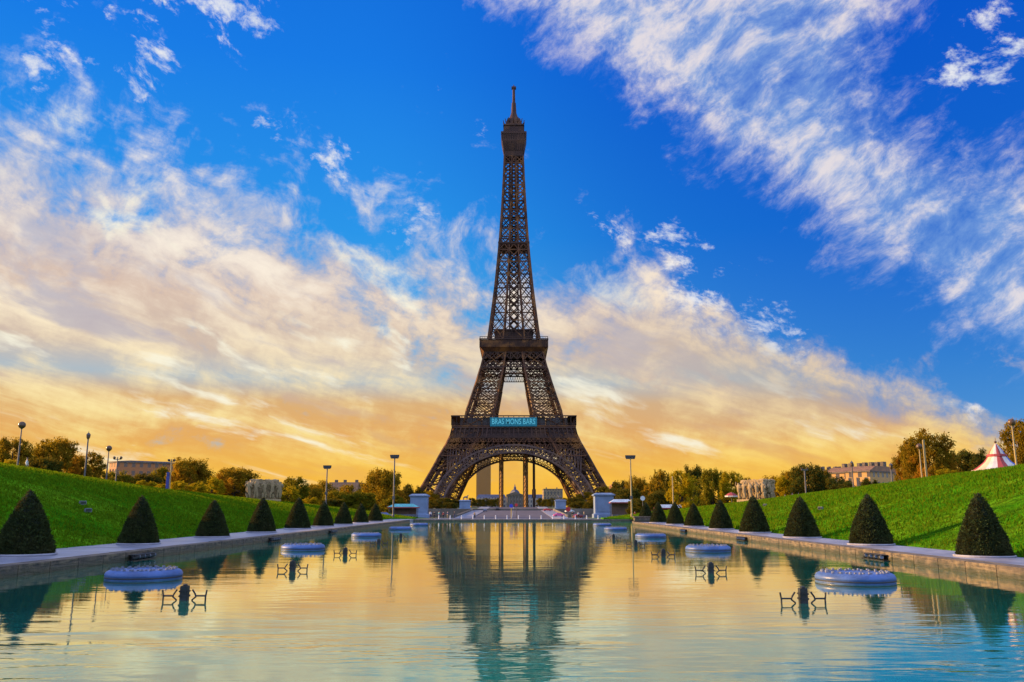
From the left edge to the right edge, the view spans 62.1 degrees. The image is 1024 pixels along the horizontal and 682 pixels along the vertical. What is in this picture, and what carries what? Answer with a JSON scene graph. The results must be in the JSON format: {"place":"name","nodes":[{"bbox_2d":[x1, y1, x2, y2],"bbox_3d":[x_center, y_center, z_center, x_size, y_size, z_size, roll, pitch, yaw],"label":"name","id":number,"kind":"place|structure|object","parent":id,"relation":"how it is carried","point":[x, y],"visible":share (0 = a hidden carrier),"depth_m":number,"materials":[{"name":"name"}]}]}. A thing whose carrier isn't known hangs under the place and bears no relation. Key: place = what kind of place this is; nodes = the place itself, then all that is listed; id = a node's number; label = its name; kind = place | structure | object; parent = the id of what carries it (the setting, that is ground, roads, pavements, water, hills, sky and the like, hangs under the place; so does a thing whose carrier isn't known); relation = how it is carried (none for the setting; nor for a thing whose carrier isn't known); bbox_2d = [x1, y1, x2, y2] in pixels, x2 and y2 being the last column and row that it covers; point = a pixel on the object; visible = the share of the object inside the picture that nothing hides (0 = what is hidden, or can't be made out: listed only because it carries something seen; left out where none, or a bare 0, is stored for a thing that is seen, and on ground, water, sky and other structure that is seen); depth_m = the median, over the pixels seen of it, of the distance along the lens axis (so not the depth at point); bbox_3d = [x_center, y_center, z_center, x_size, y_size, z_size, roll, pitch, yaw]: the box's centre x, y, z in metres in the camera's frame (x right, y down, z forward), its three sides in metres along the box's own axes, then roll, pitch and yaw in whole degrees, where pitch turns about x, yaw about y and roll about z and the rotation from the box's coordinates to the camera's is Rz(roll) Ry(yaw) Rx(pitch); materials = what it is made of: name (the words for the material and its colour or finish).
{"place":"outdoors","nodes":[
{"label":"outdoors","id":0,"kind":"place"},
{"bbox_2d":[0,519,412,563],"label":"pavement","id":1,"kind":"structure","parent":0,"point":[83,550],"depth_m":52.03,"materials":[{"name":"grey concrete"}]},
{"bbox_2d":[0,489,57,556],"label":"cone topiary","id":2,"kind":"object","parent":1,"relation":"on","point":[26,530],"visible":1,"depth_m":40.74,"materials":[{"name":"green plant"}]},
{"bbox_2d":[116,495,160,544],"bbox_3d":[-23.552,11.351,53.925,2.682,3.164,2.602,-3,-12,15],"label":"cone topiary","id":3,"kind":"object","parent":1,"relation":"on","point":[139,527],"visible":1,"depth_m":53.23,"materials":[{"name":"green plant"}]},
{"bbox_2d":[0,520,409,578],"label":"pool kerb","id":4,"kind":"structure","parent":1,"relation":"on","point":[8,570],"depth_m":45.42,"materials":[{"name":"stone"}]},
{"bbox_2d":[128,552,155,560],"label":"nozzle bank","id":5,"kind":"structure","parent":4,"relation":"attached to","point":[141,556],"depth_m":44.86,"materials":[{"name":"metal"}]},
{"bbox_2d":[194,500,230,537],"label":"cone topiary","id":6,"kind":"object","parent":1,"relation":"on","point":[212,523],"visible":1,"depth_m":66.19,"materials":[{"name":"green plant"}]},
{"bbox_2d":[246,497,276,532],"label":"cone topiary","id":7,"kind":"object","parent":1,"relation":"on","point":[261,519],"visible":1,"depth_m":79.06,"materials":[{"name":"green plant"}]},
{"bbox_2d":[283,498,311,528],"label":"cone topiary","id":8,"kind":"object","parent":1,"relation":"on","point":[298,518],"visible":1,"depth_m":92.21,"materials":[{"name":"green plant"}]},
{"bbox_2d":[312,501,333,526],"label":"cone topiary","id":9,"kind":"object","parent":1,"relation":"on","point":[323,517],"visible":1,"depth_m":104.48,"materials":[{"name":"green plant"}]},
{"bbox_2d":[333,502,352,524],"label":"cone topiary","id":10,"kind":"object","parent":1,"relation":"on","point":[343,516],"visible":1,"depth_m":116.84,"materials":[{"name":"green plant"}]},
{"bbox_2d":[353,503,368,522],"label":"cone topiary","id":11,"kind":"object","parent":1,"relation":"on","point":[360,515],"visible":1,"depth_m":129.92,"materials":[{"name":"green plant"}]},
{"bbox_2d":[368,503,382,521],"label":"cone topiary","id":12,"kind":"object","parent":1,"relation":"on","point":[375,514],"visible":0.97,"depth_m":143.18,"materials":[{"name":"green plant"}]},
{"bbox_2d":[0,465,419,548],"bbox_3d":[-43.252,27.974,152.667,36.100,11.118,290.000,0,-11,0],"label":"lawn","id":13,"kind":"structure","parent":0,"point":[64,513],"depth_m":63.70,"materials":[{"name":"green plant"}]},
{"bbox_2d":[170,480,191,490],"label":"bush","id":14,"kind":"object","parent":13,"relation":"on","point":[181,485],"visible":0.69,"depth_m":133.81,"materials":[{"name":"green plant"}]},
{"bbox_2d":[185,482,207,493],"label":"bush","id":15,"kind":"object","parent":13,"relation":"on","point":[199,486],"visible":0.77,"depth_m":135.85,"materials":[{"name":"green plant"}]},
{"bbox_2d":[245,479,283,500],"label":"stone sculpture","id":16,"kind":"object","parent":13,"relation":"on","point":[267,489],"visible":0.91,"depth_m":163.87,"materials":[{"name":"beige stone"}]},
{"bbox_2d":[455,507,489,517],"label":"sidewalk","id":17,"kind":"structure","parent":0,"point":[470,514],"depth_m":369.50,"materials":[{"name":"grey concrete"}]},
{"bbox_2d":[417,518,600,518],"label":"square","id":18,"kind":"structure","parent":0,"point":[508,518],"depth_m":241.24,"materials":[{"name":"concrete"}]},
{"bbox_2d":[390,455,398,516],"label":"floodlight mast","id":19,"kind":"object","parent":18,"relation":"on","point":[394,457],"visible":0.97,"depth_m":183.60,"materials":[{"name":"metal"}]},
{"bbox_2d":[387,504,419,516],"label":"kiosk","id":20,"kind":"object","parent":18,"relation":"on","point":[407,509],"visible":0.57,"depth_m":225.20,"materials":[{"name":"metal"}]},
{"bbox_2d":[609,499,630,515],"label":"kiosk","id":21,"kind":"object","parent":18,"relation":"on","point":[619,506],"visible":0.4,"depth_m":246.17,"materials":[{"name":"metal"}]},
{"bbox_2d":[430,507,591,517],"bbox_3d":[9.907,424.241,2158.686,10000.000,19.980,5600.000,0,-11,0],"label":"ground","id":22,"kind":"structure","parent":0,"point":[479,507],"depth_m":494.32,"materials":[{"name":"grey concrete"}]},
{"bbox_2d":[0,436,36,466],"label":"tree","id":23,"kind":"object","parent":22,"relation":"on","point":[6,446],"visible":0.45,"depth_m":111.34,"materials":[{"name":"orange plant"}]},
{"bbox_2d":[23,456,64,471],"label":"tree","id":24,"kind":"object","parent":22,"relation":"on","point":[47,463],"visible":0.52,"depth_m":102.83,"materials":[{"name":"green plant"}]},
{"bbox_2d":[31,436,82,474],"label":"tree","id":25,"kind":"object","parent":22,"relation":"on","point":[57,449],"visible":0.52,"depth_m":120.73,"materials":[{"name":"green plant"}]},
{"bbox_2d":[65,450,109,479],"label":"tree","id":26,"kind":"object","parent":22,"relation":"on","point":[96,471],"visible":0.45,"depth_m":126.92,"materials":[{"name":"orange plant"}]},
{"bbox_2d":[108,470,137,483],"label":"tree","id":27,"kind":"object","parent":22,"relation":"on","point":[123,477],"visible":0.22,"depth_m":168.09,"materials":[{"name":"green plant"}]},
{"bbox_2d":[108,460,173,481],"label":"building","id":28,"kind":"structure","parent":22,"relation":"on","point":[133,468],"depth_m":333.24,"materials":[{"name":"stone"}]},
{"bbox_2d":[128,472,164,485],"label":"tree","id":29,"kind":"object","parent":22,"relation":"on","point":[148,478],"visible":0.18,"depth_m":172.33,"materials":[{"name":"green plant"}]},
{"bbox_2d":[150,466,173,484],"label":"tree","id":30,"kind":"object","parent":22,"relation":"on","point":[162,471],"visible":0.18,"depth_m":186.49,"materials":[{"name":"green plant"}]},
{"bbox_2d":[164,457,216,492],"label":"tree","id":31,"kind":"object","parent":22,"relation":"on","point":[190,471],"visible":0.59,"depth_m":178.88,"materials":[{"name":"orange plant"}]},
{"bbox_2d":[196,477,226,494],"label":"tree","id":32,"kind":"object","parent":22,"relation":"on","point":[216,486],"visible":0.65,"depth_m":162.36,"materials":[{"name":"green plant"}]},
{"bbox_2d":[210,466,261,496],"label":"tree","id":33,"kind":"object","parent":22,"relation":"on","point":[240,477],"visible":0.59,"depth_m":168.21,"materials":[{"name":"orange plant"}]},
{"bbox_2d":[280,486,300,502],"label":"tree","id":34,"kind":"object","parent":22,"relation":"on","point":[292,493],"visible":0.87,"depth_m":191.24,"materials":[{"name":"green plant"}]},
{"bbox_2d":[281,476,311,502],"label":"tree","id":35,"kind":"object","parent":22,"relation":"on","point":[304,493],"visible":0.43,"depth_m":230.67,"materials":[{"name":"green plant"}]},
{"bbox_2d":[298,484,323,504],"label":"tree","id":36,"kind":"object","parent":22,"relation":"on","point":[315,492],"visible":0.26,"depth_m":264.77,"materials":[{"name":"green plant"}]},
{"bbox_2d":[310,480,337,503],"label":"tree","id":37,"kind":"object","parent":22,"relation":"on","point":[322,485],"visible":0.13,"depth_m":293.30,"materials":[{"name":"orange plant"}]},
{"bbox_2d":[320,489,349,505],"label":"tree","id":38,"kind":"object","parent":22,"relation":"on","point":[332,494],"visible":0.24,"depth_m":273.35,"materials":[{"name":"green plant"}]},
{"bbox_2d":[319,498,351,507],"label":"tree","id":39,"kind":"object","parent":22,"relation":"on","point":[335,502],"visible":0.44,"depth_m":233.83,"materials":[{"name":"green plant"}]},
{"bbox_2d":[327,480,362,492],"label":"building","id":40,"kind":"structure","parent":22,"relation":"on","point":[356,483],"depth_m":418.86,"materials":[{"name":"stone"}]},
{"bbox_2d":[342,490,379,509],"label":"tree","id":41,"kind":"object","parent":22,"relation":"on","point":[354,500],"visible":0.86,"depth_m":226.60,"materials":[{"name":"green plant"}]},
{"bbox_2d":[360,467,407,511],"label":"tree","id":42,"kind":"object","parent":22,"relation":"on","point":[383,481],"visible":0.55,"depth_m":255.99,"materials":[{"name":"green plant"}]},
{"bbox_2d":[380,494,404,513],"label":"tree","id":43,"kind":"object","parent":22,"relation":"on","point":[397,500],"visible":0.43,"depth_m":233.93,"materials":[{"name":"green plant"}]},
{"bbox_2d":[401,483,425,503],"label":"tree","id":44,"kind":"object","parent":22,"relation":"on","point":[408,491],"visible":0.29,"depth_m":323.45,"materials":[{"name":"green plant"}]},
{"bbox_2d":[409,494,429,517],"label":"bridge pedestal","id":45,"kind":"object","parent":22,"relation":"on","point":[420,501],"visible":0.81,"depth_m":301.77,"materials":[{"name":"stone"}]},
{"bbox_2d":[428,500,446,508],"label":"tree","id":46,"kind":"object","parent":22,"relation":"on","point":[436,504],"visible":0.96,"depth_m":469.78,"materials":[{"name":"green plant"}]},
{"bbox_2d":[472,453,490,506],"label":"office tower","id":47,"kind":"structure","parent":22,"relation":"on","point":[483,481],"depth_m":3241.27,"materials":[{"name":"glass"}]},
{"bbox_2d":[499,451,503,506],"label":"lift mast","id":48,"kind":"object","parent":22,"relation":"on","point":[501,480],"visible":0.88,"depth_m":581.99,"materials":[{"name":"brown metal"}]},
{"bbox_2d":[476,485,541,506],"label":"academy building","id":49,"kind":"structure","parent":22,"relation":"on","point":[514,497],"depth_m":1423.75,"materials":[{"name":"stone"}]},
{"bbox_2d":[420,85,606,501],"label":"iron tower","id":50,"kind":"structure","parent":22,"relation":"on","point":[553,437],"depth_m":598.60,"materials":[{"name":"brown metal"}]},
{"bbox_2d":[490,417,536,425],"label":"banner","id":51,"kind":"object","parent":50,"relation":"attached to","point":[513,421],"visible":1,"depth_m":567.67,"materials":[{"name":"teal fabric"}]},
{"bbox_2d":[523,451,527,506],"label":"lift mast","id":52,"kind":"object","parent":22,"relation":"on","point":[525,480],"visible":0.94,"depth_m":581.76,"materials":[{"name":"brown metal"}]},
{"bbox_2d":[428,509,651,516],"bbox_3d":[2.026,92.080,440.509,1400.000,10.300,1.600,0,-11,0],"label":"quay wall","id":53,"kind":"structure","parent":22,"relation":"on","point":[588,512],"depth_m":440.48,"materials":[{"name":"stone"}]},
{"bbox_2d":[542,487,562,506],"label":"building","id":54,"kind":"structure","parent":22,"relation":"on","point":[550,493],"depth_m":1230.32,"materials":[{"name":"stone"}]},
{"bbox_2d":[592,493,614,517],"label":"bridge pedestal","id":55,"kind":"object","parent":22,"relation":"on","point":[601,504],"visible":0.81,"depth_m":301.06,"materials":[{"name":"stone"}]},
{"bbox_2d":[605,479,626,498],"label":"tree","id":56,"kind":"object","parent":22,"relation":"on","point":[616,485],"visible":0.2,"depth_m":328.83,"materials":[{"name":"green plant"}]},
{"bbox_2d":[615,487,640,512],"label":"tree","id":57,"kind":"object","parent":22,"relation":"on","point":[624,493],"visible":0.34,"depth_m":273.89,"materials":[{"name":"green plant"}]},
{"bbox_2d":[624,475,648,499],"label":"tree","id":58,"kind":"object","parent":22,"relation":"on","point":[639,483],"visible":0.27,"depth_m":294.31,"materials":[{"name":"green plant"}]},
{"bbox_2d":[625,498,652,513],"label":"tree","id":59,"kind":"object","parent":22,"relation":"on","point":[637,505],"visible":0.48,"depth_m":233.99,"materials":[{"name":"green plant"}]},
{"bbox_2d":[644,469,670,498],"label":"tree","id":60,"kind":"object","parent":22,"relation":"on","point":[657,483],"visible":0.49,"depth_m":263.28,"materials":[{"name":"green plant"}]},
{"bbox_2d":[644,490,672,510],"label":"tree","id":61,"kind":"object","parent":22,"relation":"on","point":[654,498],"visible":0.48,"depth_m":224.62,"materials":[{"name":"green plant"}]},
{"bbox_2d":[665,470,699,508],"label":"tree","id":62,"kind":"object","parent":22,"relation":"on","point":[686,489],"visible":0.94,"depth_m":200.90,"materials":[{"name":"green plant"}]},
{"bbox_2d":[679,464,703,506],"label":"tree","id":63,"kind":"object","parent":22,"relation":"on","point":[696,471],"visible":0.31,"depth_m":240.32,"materials":[{"name":"green plant"}]},
{"bbox_2d":[695,468,728,505],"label":"tree","id":64,"kind":"object","parent":22,"relation":"on","point":[709,483],"visible":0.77,"depth_m":220.23,"materials":[{"name":"green plant"}]},
{"bbox_2d":[717,470,744,502],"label":"tree","id":65,"kind":"object","parent":22,"relation":"on","point":[724,484],"visible":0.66,"depth_m":201.26,"materials":[{"name":"green plant"}]},
{"bbox_2d":[774,475,793,496],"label":"tree","id":66,"kind":"object","parent":22,"relation":"on","point":[782,482],"visible":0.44,"depth_m":207.21,"materials":[{"name":"green plant"}]},
{"bbox_2d":[787,462,831,494],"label":"tree","id":67,"kind":"object","parent":22,"relation":"on","point":[813,475],"visible":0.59,"depth_m":200.00,"materials":[{"name":"green plant"}]},
{"bbox_2d":[811,476,851,491],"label":"tree","id":68,"kind":"object","parent":22,"relation":"on","point":[833,483],"visible":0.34,"depth_m":195.85,"materials":[{"name":"green plant"}]},
{"bbox_2d":[828,463,861,481],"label":"building","id":69,"kind":"structure","parent":22,"relation":"on","point":[838,472],"depth_m":301.09,"materials":[{"name":"stone"}]},
{"bbox_2d":[844,462,898,486],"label":"building","id":70,"kind":"structure","parent":22,"relation":"on","point":[879,472],"depth_m":291.74,"materials":[{"name":"stone"}]},
{"bbox_2d":[891,450,912,481],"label":"tree","id":71,"kind":"object","parent":22,"relation":"on","point":[896,463],"visible":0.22,"depth_m":126.35,"materials":[{"name":"green plant"}]},
{"bbox_2d":[897,427,964,479],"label":"tree","id":72,"kind":"object","parent":22,"relation":"on","point":[934,450],"visible":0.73,"depth_m":119.89,"materials":[{"name":"green plant"}]},
{"bbox_2d":[951,448,986,470],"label":"tree","id":73,"kind":"object","parent":22,"relation":"on","point":[967,460],"visible":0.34,"depth_m":128.64,"materials":[{"name":"green plant"}]},
{"bbox_2d":[995,418,1023,464],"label":"tree","id":74,"kind":"object","parent":22,"relation":"on","point":[1018,426],"visible":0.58,"depth_m":111.05,"materials":[{"name":"green plant"}]},
{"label":"pool wall","id":75,"kind":"structure","parent":22,"relation":"on","visible":0},
{"bbox_2d":[413,519,632,520],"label":"pool kerb","id":76,"kind":"structure","parent":75,"relation":"on","point":[522,519],"depth_m":173.22,"materials":[{"name":"stone"}]},
{"bbox_2d":[0,521,1023,681],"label":"water","id":77,"kind":"structure","parent":0,"point":[510,601],"depth_m":21.74,"materials":[{"name":"blue liquid"}]},
{"bbox_2d":[104,565,182,580],"bbox_3d":[-14.379,9.188,33.231,2.860,0.663,2.860,-5,-12,23],"label":"float","id":78,"kind":"object","parent":77,"relation":"on","point":[148,573],"visible":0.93,"depth_m":32.26,"materials":[{"name":"plastic"}]},
{"bbox_2d":[162,584,207,600],"bbox_3d":[-9.754,7.680,25.303,1.371,0.870,0.270,0,-11,0],"label":"fountain spout","id":79,"kind":"object","parent":77,"relation":"in","point":[184,591],"visible":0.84,"depth_m":25.29,"materials":[{"name":"metal"}]},
{"bbox_2d":[277,560,307,570],"bbox_3d":[-9.550,9.974,36.998,1.371,0.870,0.270,0,-11,0],"label":"fountain spout","id":80,"kind":"object","parent":77,"relation":"in","point":[292,565],"visible":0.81,"depth_m":36.99,"materials":[{"name":"metal"}]},
{"bbox_2d":[281,542,324,550],"bbox_3d":[-13.764,13.659,56.021,2.860,0.663,2.860,-10,-15,43],"label":"float","id":81,"kind":"object","parent":77,"relation":"on","point":[306,546],"visible":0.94,"depth_m":54.96,"materials":[{"name":"plastic"}]},
{"bbox_2d":[351,532,380,536],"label":"float","id":82,"kind":"object","parent":77,"relation":"on","point":[366,534],"visible":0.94,"depth_m":79.83,"materials":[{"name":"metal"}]},
{"bbox_2d":[635,533,665,537],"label":"float","id":83,"kind":"object","parent":77,"relation":"on","point":[650,535],"visible":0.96,"depth_m":77.73,"materials":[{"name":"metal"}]},
{"bbox_2d":[685,544,730,551],"bbox_3d":[12.510,13.317,54.277,2.860,0.663,2.860,4,-12,-22],"label":"float","id":84,"kind":"object","parent":77,"relation":"on","point":[708,548],"visible":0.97,"depth_m":53.23,"materials":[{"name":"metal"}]},
{"bbox_2d":[694,562,726,573],"bbox_3d":[8.362,9.730,35.751,1.371,0.870,0.270,0,-11,0],"label":"fountain spout","id":85,"kind":"object","parent":77,"relation":"in","point":[710,569],"visible":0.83,"depth_m":35.72,"materials":[{"name":"metal"}]},
{"bbox_2d":[779,586,825,603],"bbox_3d":[8.408,7.530,24.541,1.372,0.870,0.270,0,-11,0],"label":"fountain spout","id":86,"kind":"object","parent":77,"relation":"in","point":[803,594],"visible":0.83,"depth_m":24.52,"materials":[{"name":"metal"}]},
{"bbox_2d":[814,568,896,584],"bbox_3d":[12.796,8.892,31.721,2.860,0.663,2.860,1,-11,-4],"label":"float","id":87,"kind":"object","parent":77,"relation":"on","point":[849,576],"visible":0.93,"depth_m":30.74,"materials":[{"name":"plastic"}]},
{"bbox_2d":[473,507,550,517],"bbox_3d":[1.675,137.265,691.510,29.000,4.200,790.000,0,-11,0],"label":"road","id":88,"kind":"structure","parent":0,"point":[520,513],"depth_m":375.19,"materials":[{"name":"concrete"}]},
{"bbox_2d":[0,0,1023,506],"label":"sky","id":89,"kind":"structure","parent":0,"point":[767,237],"materials":[{"name":"blue"}]},
{"bbox_2d":[0,462,1023,557],"bbox_3d":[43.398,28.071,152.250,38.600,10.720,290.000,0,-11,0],"label":"lawn","id":90,"kind":"structure","parent":0,"point":[1014,500],"depth_m":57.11,"materials":[{"name":"green plant"}]},
{"bbox_2d":[625,455,635,515],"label":"floodlight mast","id":91,"kind":"object","parent":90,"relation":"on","point":[630,457],"visible":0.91,"depth_m":183.42,"materials":[{"name":"metal"}]},
{"bbox_2d":[735,479,775,501],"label":"stone sculpture","id":92,"kind":"object","parent":90,"relation":"on","point":[759,489],"visible":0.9,"depth_m":163.70,"materials":[{"name":"beige stone"}]},
{"bbox_2d":[972,441,1014,470],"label":"striped tent","id":93,"kind":"object","parent":90,"relation":"on","point":[996,456],"visible":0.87,"depth_m":91.19,"materials":[{"name":"white fabric"}]},
{"bbox_2d":[645,522,1023,564],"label":"pavement","id":94,"kind":"structure","parent":0,"point":[950,553],"depth_m":48.11,"materials":[{"name":"grey concrete"}]},
{"bbox_2d":[649,502,666,522],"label":"cone topiary","id":95,"kind":"object","parent":94,"relation":"on","point":[658,515],"visible":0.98,"depth_m":130.68,"materials":[{"name":"green plant"}]},
{"bbox_2d":[666,502,683,524],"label":"cone topiary","id":96,"kind":"object","parent":94,"relation":"on","point":[674,517],"visible":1,"depth_m":116.89,"materials":[{"name":"green plant"}]},
{"bbox_2d":[684,503,704,526],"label":"cone topiary","id":97,"kind":"object","parent":94,"relation":"on","point":[693,518],"visible":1,"depth_m":104.50,"materials":[{"name":"green plant"}]},
{"bbox_2d":[708,499,733,529],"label":"cone topiary","id":98,"kind":"object","parent":94,"relation":"on","point":[720,519],"visible":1,"depth_m":90.71,"materials":[{"name":"green plant"}]},
{"bbox_2d":[738,495,771,532],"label":"cone topiary","id":99,"kind":"object","parent":94,"relation":"on","point":[753,519],"visible":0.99,"depth_m":77.82,"materials":[{"name":"green plant"}]},
{"bbox_2d":[782,496,821,537],"bbox_3d":[22.302,13.611,65.644,2.892,3.246,2.959,2,-11,-12],"label":"cone topiary","id":100,"kind":"object","parent":94,"relation":"on","point":[801,522],"visible":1,"depth_m":64.89,"materials":[{"name":"green plant"}]},
{"bbox_2d":[634,522,1023,580],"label":"pool kerb","id":101,"kind":"structure","parent":94,"relation":"on","point":[1004,570],"depth_m":43.48,"materials":[{"name":"stone"}]},
{"bbox_2d":[861,552,888,560],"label":"nozzle bank","id":102,"kind":"structure","parent":101,"relation":"attached to","point":[874,556],"depth_m":44.87,"materials":[{"name":"metal"}]},
{"bbox_2d":[847,494,895,545],"bbox_3d":[22.244,11.107,52.987,2.772,3.238,2.842,6,-12,-27],"label":"cone topiary","id":103,"kind":"object","parent":94,"relation":"on","point":[869,526],"visible":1,"depth_m":52.24,"materials":[{"name":"green plant"}]},
{"bbox_2d":[953,493,1016,557],"bbox_3d":[22.186,8.700,40.219,2.597,3.043,2.670,10,-15,-42],"label":"cone topiary","id":104,"kind":"object","parent":94,"relation":"on","point":[982,534],"visible":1,"depth_m":39.56,"materials":[{"name":"green plant"}]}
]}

